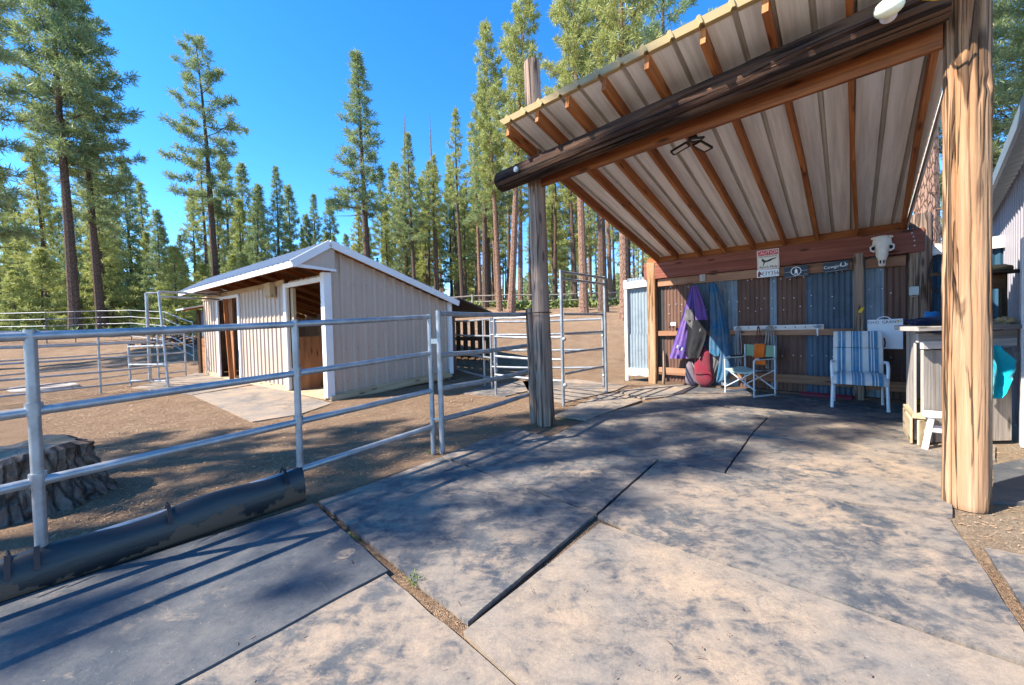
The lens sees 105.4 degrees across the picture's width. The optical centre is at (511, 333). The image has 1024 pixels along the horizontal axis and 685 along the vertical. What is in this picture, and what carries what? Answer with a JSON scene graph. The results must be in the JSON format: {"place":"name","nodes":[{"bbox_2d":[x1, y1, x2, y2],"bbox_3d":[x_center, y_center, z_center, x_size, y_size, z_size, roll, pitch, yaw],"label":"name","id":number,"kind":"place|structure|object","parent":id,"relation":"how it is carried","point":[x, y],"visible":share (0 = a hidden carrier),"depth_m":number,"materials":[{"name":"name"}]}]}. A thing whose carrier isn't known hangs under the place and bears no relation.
{"place":"outdoors","nodes":[
{"label":"outdoors","id":0,"kind":"place"},
{"bbox_2d":[0,303,1023,667],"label":"ground","id":1,"kind":"structure","parent":0,"point":[18,537],"depth_m":4.94,"materials":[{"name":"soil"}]},
{"bbox_2d":[0,198,39,320],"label":"pine tree","id":2,"kind":"object","parent":1,"relation":"on","point":[6,253],"visible":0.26,"depth_m":37.65,"materials":[{"name":"green plant"}]},
{"bbox_2d":[0,270,40,330],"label":"young pine","id":3,"kind":"object","parent":1,"relation":"on","point":[11,289],"visible":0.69,"depth_m":23.22,"materials":[{"name":"green plant"}]},
{"bbox_2d":[0,0,56,263],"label":"pine tree","id":4,"kind":"object","parent":1,"relation":"on","point":[6,56],"visible":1,"depth_m":14.97,"materials":[{"name":"green plant"}]},
{"bbox_2d":[6,142,64,293],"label":"pine tree","id":5,"kind":"object","parent":1,"relation":"on","point":[47,168],"visible":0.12,"depth_m":41.52,"materials":[{"name":"green plant"}]},
{"bbox_2d":[8,146,78,323],"bbox_3d":[-34.035,-6.809,28.378,3.798,13.550,3.605,-2,2,42],"label":"pine tree","id":6,"kind":"object","parent":1,"relation":"on","point":[34,166],"visible":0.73,"depth_m":28.28,"materials":[{"name":"green plant"}]},
{"bbox_2d":[9,247,85,329],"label":"young pine","id":7,"kind":"object","parent":1,"relation":"on","point":[40,260],"visible":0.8,"depth_m":23.80,"materials":[{"name":"green plant"}]},
{"bbox_2d":[0,434,117,528],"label":"tree stump","id":8,"kind":"object","parent":1,"relation":"on","point":[62,452],"visible":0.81,"depth_m":2.95,"materials":[{"name":"grey wood"}]},
{"bbox_2d":[0,0,144,329],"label":"pine tree","id":9,"kind":"object","parent":1,"relation":"on","point":[77,85],"visible":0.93,"depth_m":21.17,"materials":[{"name":"green plant"}]},
{"bbox_2d":[0,340,147,390],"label":"pipe fence","id":10,"kind":"object","parent":1,"relation":"on","point":[74,368],"visible":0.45,"depth_m":9.55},
{"bbox_2d":[55,204,93,314],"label":"pine tree","id":11,"kind":"object","parent":1,"relation":"on","point":[79,255],"visible":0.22,"depth_m":27.38,"materials":[{"name":"green plant"}]},
{"bbox_2d":[15,0,148,328],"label":"pine tree","id":12,"kind":"object","parent":1,"relation":"on","point":[87,184],"visible":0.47,"depth_m":23.86,"materials":[{"name":"green plant"}]},
{"bbox_2d":[0,330,169,397],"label":"pipe fence","id":13,"kind":"object","parent":1,"relation":"on","point":[99,371],"visible":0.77,"depth_m":8.50,"materials":[{"name":"metal"}]},
{"bbox_2d":[73,162,145,326],"bbox_3d":[-28.444,-6.239,27.341,3.445,12.457,3.501,-2,1,-15],"label":"pine tree","id":14,"kind":"object","parent":1,"relation":"on","point":[112,261],"visible":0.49,"depth_m":27.09,"materials":[{"name":"green plant"}]},
{"bbox_2d":[83,254,141,328],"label":"young pine","id":15,"kind":"object","parent":1,"relation":"on","point":[114,320],"visible":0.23,"depth_m":29.39,"materials":[{"name":"green plant"}]},
{"bbox_2d":[87,178,145,319],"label":"pine tree","id":16,"kind":"object","parent":1,"relation":"on","point":[126,281],"visible":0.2,"depth_m":40.06,"materials":[{"name":"green plant"}]},
{"bbox_2d":[113,163,154,313],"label":"pine tree","id":17,"kind":"object","parent":1,"relation":"on","point":[129,198],"visible":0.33,"depth_m":42.60,"materials":[{"name":"green plant"}]},
{"bbox_2d":[126,181,157,292],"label":"pine tree","id":18,"kind":"object","parent":1,"relation":"on","point":[143,201],"visible":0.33,"depth_m":46.56,"materials":[{"name":"green plant"}]},
{"bbox_2d":[132,208,180,306],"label":"pine tree","id":19,"kind":"object","parent":1,"relation":"on","point":[156,236],"visible":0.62,"depth_m":38.08,"materials":[{"name":"green plant"}]},
{"bbox_2d":[137,245,202,326],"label":"young pine","id":20,"kind":"object","parent":1,"relation":"on","point":[183,279],"visible":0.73,"depth_m":25.38,"materials":[{"name":"green plant"}]},
{"bbox_2d":[127,290,225,386],"bbox_3d":[-8.778,0.057,10.270,1.661,2.447,1.714,-1,1,15],"label":"ride through frame","id":21,"kind":"object","parent":1,"relation":"on","point":[149,345],"visible":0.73,"depth_m":9.73,"materials":[{"name":"metal"}]},
{"bbox_2d":[172,187,209,312],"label":"pine tree","id":22,"kind":"object","parent":1,"relation":"on","point":[191,254],"visible":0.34,"depth_m":49.32,"materials":[{"name":"green plant"}]},
{"bbox_2d":[132,373,252,394],"bbox_3d":[-8.388,1.272,10.212,5.195,0.024,2.194,-1,2,31],"label":"rubber mat","id":23,"kind":"object","parent":1,"relation":"on","point":[194,378],"visible":0.44,"depth_m":9.97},
{"bbox_2d":[175,301,222,372],"bbox_3d":[-9.661,0.114,12.201,0.950,2.280,1.100,0,2,39],"label":"annex stall","id":24,"kind":"object","parent":23,"relation":"on","point":[201,344],"visible":0.59,"depth_m":12.23,"materials":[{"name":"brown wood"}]},
{"bbox_2d":[0,503,387,684],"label":"rubber mat","id":25,"kind":"object","parent":1,"relation":"on","point":[112,626],"visible":0.99,"depth_m":1.83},
{"bbox_2d":[185,147,221,270],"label":"pine tree","id":26,"kind":"object","parent":1,"relation":"on","point":[204,217],"visible":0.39,"depth_m":32.46,"materials":[{"name":"green plant"}]},
{"bbox_2d":[155,29,253,288],"bbox_3d":[-23.093,-11.565,30.067,6.090,22.384,5.824,-4,2,-6],"label":"pine tree","id":27,"kind":"object","parent":1,"relation":"on","point":[206,151],"visible":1,"depth_m":29.31,"materials":[{"name":"green plant"}]},
{"bbox_2d":[197,197,235,303],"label":"pine tree","id":28,"kind":"object","parent":1,"relation":"on","point":[221,239],"visible":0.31,"depth_m":31.07,"materials":[{"name":"green plant"}]},
{"bbox_2d":[0,314,435,547],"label":"pipe fence","id":29,"kind":"object","parent":1,"relation":"on","point":[34,409],"visible":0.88,"depth_m":2.39,"materials":[{"name":"metal"}]},
{"bbox_2d":[0,467,305,602],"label":"rubber skirt","id":30,"kind":"object","parent":29,"relation":"attached to","point":[34,569],"visible":0.98,"depth_m":2.28,"materials":[{"name":"black rubber"}]},
{"bbox_2d":[208,155,253,273],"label":"pine tree","id":31,"kind":"object","parent":1,"relation":"on","point":[231,230],"visible":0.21,"depth_m":44.60,"materials":[{"name":"green plant"}]},
{"bbox_2d":[225,198,259,264],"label":"pine tree","id":32,"kind":"object","parent":1,"relation":"on","point":[238,205],"visible":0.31,"depth_m":39.14,"materials":[{"name":"green plant"}]},
{"bbox_2d":[226,161,265,259],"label":"pine tree","id":33,"kind":"object","parent":1,"relation":"on","point":[240,171],"visible":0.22,"depth_m":47.40,"materials":[{"name":"green plant"}]},
{"bbox_2d":[237,183,278,263],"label":"pine tree","id":34,"kind":"object","parent":1,"relation":"on","point":[257,191],"visible":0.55,"depth_m":37.61,"materials":[{"name":"green plant"}]},
{"bbox_2d":[193,385,331,422],"bbox_3d":[-4.839,1.247,7.402,4.312,0.024,1.338,0,2,41],"label":"rubber mat","id":35,"kind":"object","parent":1,"relation":"on","point":[255,403],"visible":0.87,"depth_m":6.98,"materials":[{"name":"rubber"}]},
{"bbox_2d":[260,165,296,260],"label":"pine tree","id":36,"kind":"object","parent":1,"relation":"on","point":[278,218],"visible":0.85,"depth_m":49.51,"materials":[{"name":"green plant"}]},
{"bbox_2d":[273,184,300,253],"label":"pine tree","id":37,"kind":"object","parent":1,"relation":"on","point":[288,191],"visible":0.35,"depth_m":52.64,"materials":[{"name":"green plant"}]},
{"bbox_2d":[0,296,618,336],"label":"undergrowth","id":38,"kind":"object","parent":1,"relation":"on","point":[526,304],"visible":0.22,"depth_m":26.19,"materials":[{"name":"plant"}]},
{"bbox_2d":[178,240,459,400],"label":"stable shed","id":39,"kind":"structure","parent":1,"relation":"on","point":[328,279],"depth_m":8.33,"materials":[{"name":"beige"}]},
{"bbox_2d":[40,263,631,322],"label":"distant wood","id":40,"kind":"object","parent":1,"relation":"on","point":[567,285],"depth_m":91.74,"materials":[{"name":"brown wood"}]},
{"bbox_2d":[180,574,513,684],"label":"rubber mat","id":41,"kind":"object","parent":1,"relation":"on","point":[389,631],"visible":1,"depth_m":1.55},
{"bbox_2d":[324,48,387,258],"bbox_3d":[-14.050,-13.604,35.129,5.704,24.107,6.586,-2,1,-19],"label":"pine tree","id":42,"kind":"object","parent":1,"relation":"on","point":[356,94],"visible":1,"depth_m":35.04,"materials":[{"name":"green plant"}]},
{"bbox_2d":[370,169,391,261],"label":"pine tree","id":43,"kind":"object","parent":1,"relation":"on","point":[379,194],"visible":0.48,"depth_m":51.58,"materials":[{"name":"green plant"}]},
{"bbox_2d":[375,201,400,271],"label":"pine tree","id":44,"kind":"object","parent":1,"relation":"on","point":[386,254],"visible":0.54,"depth_m":41.60,"materials":[{"name":"green plant"}]},
{"bbox_2d":[377,160,409,272],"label":"pine tree","id":45,"kind":"object","parent":1,"relation":"on","point":[391,176],"visible":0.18,"depth_m":49.01,"materials":[{"name":"green plant"}]},
{"bbox_2d":[383,117,423,275],"bbox_3d":[-11.012,-12.289,39.485,4.146,20.029,3.983,-2,1,-17],"label":"pine tree","id":46,"kind":"object","parent":1,"relation":"on","point":[396,173],"visible":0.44,"depth_m":39.14,"materials":[{"name":"green plant"}]},
{"bbox_2d":[390,201,426,283],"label":"pine tree","id":47,"kind":"object","parent":1,"relation":"on","point":[401,269],"visible":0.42,"depth_m":39.55,"materials":[{"name":"green plant"}]},
{"bbox_2d":[386,130,430,279],"bbox_3d":[-8.372,-9.249,32.120,3.472,14.989,2.988,-1,1,19],"label":"pine tree","id":48,"kind":"object","parent":1,"relation":"on","point":[411,203],"visible":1,"depth_m":32.11,"materials":[{"name":"green plant"}]},
{"bbox_2d":[411,209,433,284],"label":"pine tree","id":49,"kind":"object","parent":1,"relation":"on","point":[419,265],"visible":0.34,"depth_m":46.11,"materials":[{"name":"green plant"}]},
{"bbox_2d":[418,129,446,290],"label":"pine tree","id":50,"kind":"object","parent":1,"relation":"on","point":[438,234],"visible":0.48,"depth_m":41.63,"materials":[{"name":"green plant"}]},
{"bbox_2d":[422,154,444,289],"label":"pine tree","id":51,"kind":"object","parent":1,"relation":"on","point":[435,172],"visible":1,"depth_m":32.50,"materials":[{"name":"green plant"}]},
{"bbox_2d":[442,154,461,295],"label":"pine tree","id":52,"kind":"object","parent":1,"relation":"on","point":[454,217],"visible":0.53,"depth_m":42.57,"materials":[{"name":"green plant"}]},
{"bbox_2d":[432,173,473,296],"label":"pine tree","id":53,"kind":"object","parent":1,"relation":"on","point":[447,277],"visible":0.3,"depth_m":51.20,"materials":[{"name":"green plant"}]},
{"bbox_2d":[441,106,467,299],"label":"pine tree","id":54,"kind":"object","parent":1,"relation":"on","point":[456,155],"visible":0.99,"depth_m":31.12,"materials":[{"name":"green plant"}]},
{"bbox_2d":[319,457,594,626],"bbox_3d":[-0.440,1.232,2.736,1.835,0.024,1.176,0,2,44],"label":"rubber mat","id":55,"kind":"object","parent":1,"relation":"on","point":[411,519],"visible":1,"depth_m":2.46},
{"bbox_2d":[446,187,476,299],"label":"pine tree","id":56,"kind":"object","parent":1,"relation":"on","point":[467,238],"visible":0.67,"depth_m":39.35,"materials":[{"name":"green plant"}]},
{"bbox_2d":[446,297,497,379],"bbox_3d":[-2.438,0.100,11.280,4.199,1.990,1.747,0,2,39],"label":"lean to","id":57,"kind":"object","parent":1,"relation":"on","point":[465,306],"visible":0.37,"depth_m":10.74,"materials":[{"name":"wood"}]},
{"bbox_2d":[463,120,489,300],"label":"pine tree","id":58,"kind":"object","parent":1,"relation":"on","point":[471,125],"visible":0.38,"depth_m":32.69,"materials":[{"name":"green plant"}]},
{"bbox_2d":[469,18,507,311],"bbox_3d":[-1.365,-10.605,25.301,2.905,18.414,2.975,-1,4,33],"label":"pine tree","id":59,"kind":"object","parent":1,"relation":"on","point":[495,74],"visible":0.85,"depth_m":24.77,"materials":[{"name":"green plant"}]},
{"bbox_2d":[461,83,521,307],"bbox_3d":[-1.836,-10.239,29.223,3.958,16.637,4.551,-3,2,-39],"label":"pine tree","id":60,"kind":"object","parent":1,"relation":"on","point":[484,227],"visible":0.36,"depth_m":28.74,"materials":[{"name":"green plant"}]},
{"bbox_2d":[462,381,528,396],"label":"rubber mat","id":61,"kind":"object","parent":1,"relation":"on","point":[509,389],"visible":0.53,"depth_m":7.65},
{"bbox_2d":[493,314,560,394],"bbox_3d":[0.235,0.416,6.692,1.539,1.442,0.051,0,2,43],"label":"pipe fence","id":62,"kind":"object","parent":61,"relation":"on","point":[495,336],"visible":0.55,"depth_m":6.89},
{"bbox_2d":[489,318,601,388],"bbox_3d":[0.658,0.414,7.584,2.288,1.382,0.051,-1,1,16],"label":"pipe fence","id":63,"kind":"object","parent":61,"relation":"on","point":[521,367],"visible":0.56,"depth_m":7.68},
{"bbox_2d":[486,0,543,311],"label":"pine tree","id":64,"kind":"object","parent":1,"relation":"on","point":[514,72],"visible":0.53,"depth_m":22.37,"materials":[{"name":"green plant"}]},
{"bbox_2d":[505,97,528,299],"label":"pine tree","id":65,"kind":"object","parent":1,"relation":"on","point":[521,217],"visible":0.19,"depth_m":33.63,"materials":[{"name":"plant"}]},
{"bbox_2d":[526,308,551,423],"bbox_3d":[0.363,0.423,5.013,0.338,1.502,0.272,-1,1,0],"label":"gate pole","id":66,"kind":"object","parent":1,"relation":"on","point":[529,332],"visible":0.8,"depth_m":5.05,"materials":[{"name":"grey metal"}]},
{"bbox_2d":[431,310,528,453],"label":"pipe gate","id":67,"kind":"structure","parent":66,"relation":"attached to","point":[442,418],"depth_m":4.15,"materials":[{"name":"metal"}]},
{"bbox_2d":[546,181,568,299],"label":"pine tree","id":68,"kind":"object","parent":1,"relation":"on","point":[552,193],"visible":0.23,"depth_m":32.82,"materials":[{"name":"brown plant"}]},
{"bbox_2d":[557,182,577,298],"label":"pine tree","id":69,"kind":"object","parent":1,"relation":"on","point":[571,200],"visible":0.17,"depth_m":29.64,"materials":[{"name":"brown plant"}]},
{"bbox_2d":[539,0,605,312],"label":"pine tree","id":70,"kind":"object","parent":1,"relation":"on","point":[571,30],"visible":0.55,"depth_m":20.18,"materials":[{"name":"green plant"}]},
{"bbox_2d":[551,183,597,288],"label":"pine tree","id":71,"kind":"object","parent":1,"relation":"on","point":[564,216],"visible":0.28,"depth_m":33.60,"materials":[{"name":"green plant"}]},
{"bbox_2d":[523,379,627,402],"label":"rubber mat","id":72,"kind":"object","parent":1,"relation":"on","point":[577,389],"visible":0.52,"depth_m":7.53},
{"bbox_2d":[559,269,607,405],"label":"bow gate","id":73,"kind":"structure","parent":1,"relation":"on","point":[603,331],"depth_m":6.54,"materials":[{"name":"metal"}]},
{"bbox_2d":[551,0,644,311],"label":"pine tree","id":74,"kind":"object","parent":1,"relation":"on","point":[602,264],"visible":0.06,"depth_m":22.72,"materials":[{"name":"green plant"}]},
{"bbox_2d":[555,393,641,420],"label":"rubber mat","id":75,"kind":"object","parent":1,"relation":"on","point":[595,407],"visible":0.94,"depth_m":5.88,"materials":[{"name":"rubber"}]},
{"bbox_2d":[442,398,766,516],"bbox_3d":[1.447,1.153,4.396,4.162,0.024,2.235,-2,2,-34],"label":"rubber mat","id":76,"kind":"object","parent":1,"relation":"on","point":[597,465],"visible":0.86,"depth_m":3.91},
{"bbox_2d":[585,0,663,320],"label":"pine tree","id":77,"kind":"object","parent":1,"relation":"on","point":[615,46],"visible":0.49,"depth_m":15.56,"materials":[{"name":"green plant"}]},
{"bbox_2d":[623,277,647,380],"bbox_3d":[2.699,-0.086,8.426,0.556,2.240,0.106,0,2,42],"label":"corrugated screen","id":78,"kind":"object","parent":1,"relation":"on","point":[635,327],"visible":0.91,"depth_m":8.46,"materials":[{"name":"metal"}]},
{"bbox_2d":[618,384,695,399],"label":"rubber mat","id":79,"kind":"object","parent":1,"relation":"on","point":[654,392],"visible":0.87,"depth_m":7.11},
{"bbox_2d":[637,0,715,43],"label":"pine tree","id":80,"kind":"object","parent":1,"relation":"on","point":[663,5],"visible":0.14,"depth_m":25.98,"materials":[{"name":"green plant"}]},
{"bbox_2d":[463,523,1023,684],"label":"rubber mat","id":81,"kind":"object","parent":1,"relation":"on","point":[607,635],"visible":1,"depth_m":1.59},
{"bbox_2d":[494,0,994,513],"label":"lean to shelter","id":82,"kind":"object","parent":1,"relation":"on","point":[812,120],"visible":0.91,"depth_m":4.19,"materials":[{"name":"brown wood"}]},
{"bbox_2d":[669,285,708,358],"bbox_3d":[3.380,-0.208,7.500,0.776,1.422,0.137,0,2,42],"label":"purple blanket","id":83,"kind":"object","parent":82,"relation":"hanging from","point":[689,341],"visible":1,"depth_m":7.43,"materials":[{"name":"fabric"}]},
{"bbox_2d":[708,279,732,381],"bbox_3d":[3.819,-0.048,7.204,0.144,1.901,0.450,-3,2,-41],"label":"blue blanket","id":84,"kind":"object","parent":82,"relation":"hanging from","point":[719,347],"visible":0.95,"depth_m":7.18,"materials":[{"name":"fabric"}]},
{"bbox_2d":[757,248,779,270],"bbox_3d":[4.381,-1.265,6.675,0.327,0.347,0.008,0,2,42],"label":"caution sign","id":85,"kind":"object","parent":82,"relation":"attached to","point":[767,259],"visible":1,"depth_m":6.67,"materials":[{"name":"white"}]},
{"bbox_2d":[870,235,894,266],"bbox_3d":[5.394,-1.207,5.685,0.270,0.447,0.125,0,2,42],"label":"cattle skull","id":86,"kind":"object","parent":82,"relation":"attached to","point":[882,246],"visible":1,"depth_m":5.67},
{"bbox_2d":[868,316,902,348],"bbox_3d":[5.493,-0.016,5.745,0.378,0.480,0.020,0,2,42],"label":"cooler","id":87,"kind":"object","parent":82,"relation":"attached to","point":[892,336],"visible":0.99,"depth_m":5.71,"materials":[{"name":"plastic"}]},
{"bbox_2d":[873,0,935,23],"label":"flood lamp","id":88,"kind":"object","parent":82,"relation":"attached to","point":[885,11],"visible":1,"depth_m":2.48,"materials":[{"name":"white plastic"}]},
{"bbox_2d":[669,394,919,426],"bbox_3d":[3.950,1.067,5.622,1.439,0.024,2.996,-2,2,-31],"label":"rubber mat","id":89,"kind":"object","parent":1,"relation":"on","point":[783,407],"visible":0.68,"depth_m":5.48,"materials":[{"name":"rubber"}]},
{"bbox_2d":[686,386,903,413],"bbox_3d":[4.626,1.033,6.446,3.027,0.024,1.422,0,2,42],"label":"rubber mat","id":90,"kind":"object","parent":1,"relation":"on","point":[894,407],"visible":0.38,"depth_m":6.08,"materials":[{"name":"rubber"}]},
{"bbox_2d":[694,347,714,386],"bbox_3d":[3.644,0.645,7.407,0.346,0.780,0.265,0,2,42],"label":"red duffel","id":91,"kind":"object","parent":90,"relation":"on","point":[704,373],"visible":0.91,"depth_m":7.33,"materials":[{"name":"fabric"}]},
{"bbox_2d":[724,344,776,397],"bbox_3d":[4.069,0.622,6.656,0.534,0.840,0.605,-2,1,-18],"label":"folding chair","id":92,"kind":"object","parent":90,"relation":"on","point":[770,352],"visible":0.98,"depth_m":6.62,"materials":[{"name":"white metal"}]},
{"bbox_2d":[830,331,890,411],"bbox_3d":[4.935,0.512,5.559,0.618,1.074,0.730,0,2,40],"label":"patio chair","id":93,"kind":"object","parent":90,"relation":"on","point":[857,358],"visible":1,"depth_m":5.63,"materials":[{"name":"blue fabric"}]},
{"bbox_2d":[598,461,1023,666],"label":"rubber mat","id":94,"kind":"object","parent":1,"relation":"on","point":[884,557],"visible":0.92,"depth_m":2.17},
{"bbox_2d":[726,436,951,517],"bbox_3d":[2.785,1.145,3.299,1.486,0.024,1.559,0,2,40],"label":"rubber mat","id":95,"kind":"object","parent":1,"relation":"on","point":[868,478],"visible":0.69,"depth_m":3.18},
{"bbox_2d":[753,417,995,462],"bbox_3d":[3.823,1.099,4.249,1.920,0.024,1.292,0,2,38],"label":"rubber mat","id":96,"kind":"object","parent":1,"relation":"on","point":[878,437],"visible":0.7,"depth_m":4.22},
{"bbox_2d":[921,410,941,448],"bbox_3d":[4.091,0.935,3.698,0.311,0.362,0.221,0,2,40],"label":"step stool","id":97,"kind":"object","parent":96,"relation":"on","point":[931,417],"visible":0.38,"depth_m":3.70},
{"bbox_2d":[894,322,1021,445],"bbox_3d":[4.683,0.484,4.090,1.633,1.166,0.750,-1,1,0],"label":"work bench","id":98,"kind":"object","parent":96,"relation":"on","point":[931,383],"visible":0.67,"depth_m":3.84,"materials":[{"name":"wood"}]},
{"bbox_2d":[930,269,1019,317],"bbox_3d":[4.863,-0.373,4.065,0.795,0.552,0.220,-1,1,0],"label":"wooden hutch","id":99,"kind":"object","parent":98,"relation":"on","point":[1000,280],"visible":0.17,"depth_m":4.10,"materials":[{"name":"brown wood"}]},
{"bbox_2d":[993,345,1016,398],"bbox_3d":[4.723,0.371,3.755,0.300,0.524,0.119,-1,1,0],"label":"turquoise towel","id":100,"kind":"object","parent":98,"relation":"hanging from","point":[1004,366],"visible":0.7,"depth_m":3.74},
{"bbox_2d":[913,105,941,243],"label":"pine tree","id":101,"kind":"object","parent":1,"relation":"on","point":[928,198],"visible":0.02,"depth_m":8.88,"materials":[{"name":"red plant"}]},
{"bbox_2d":[938,0,1023,240],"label":"pine tree","id":102,"kind":"object","parent":1,"relation":"on","point":[998,144],"visible":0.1,"depth_m":13.87,"materials":[{"name":"green plant"}]},
{"bbox_2d":[984,547,1023,610],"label":"rubber mat","id":103,"kind":"object","parent":1,"relation":"on","point":[1009,567],"visible":1,"depth_m":1.96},
{"bbox_2d":[992,94,1023,447],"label":"metal shed","id":104,"kind":"structure","parent":1,"relation":"on","point":[1008,199],"depth_m":4.19,"materials":[{"name":"grey"}]},
{"bbox_2d":[932,235,1004,349],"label":"blue infill wall","id":105,"kind":"structure","parent":104,"relation":"attached to","point":[998,244],"depth_m":5.44,"materials":[{"name":"metal"}]},
{"bbox_2d":[992,459,1023,505],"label":"rubber mat","id":106,"kind":"object","parent":1,"relation":"on","point":[1008,483],"visible":0.87,"depth_m":2.91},
{"bbox_2d":[993,0,1023,136],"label":"pine tree","id":107,"kind":"object","parent":1,"relation":"on","point":[1015,87],"visible":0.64,"depth_m":10.45,"materials":[{"name":"green plant"}]},
{"bbox_2d":[0,0,1023,297],"label":"sky","id":108,"kind":"structure","parent":0,"point":[284,60],"materials":[{"name":"blue"}]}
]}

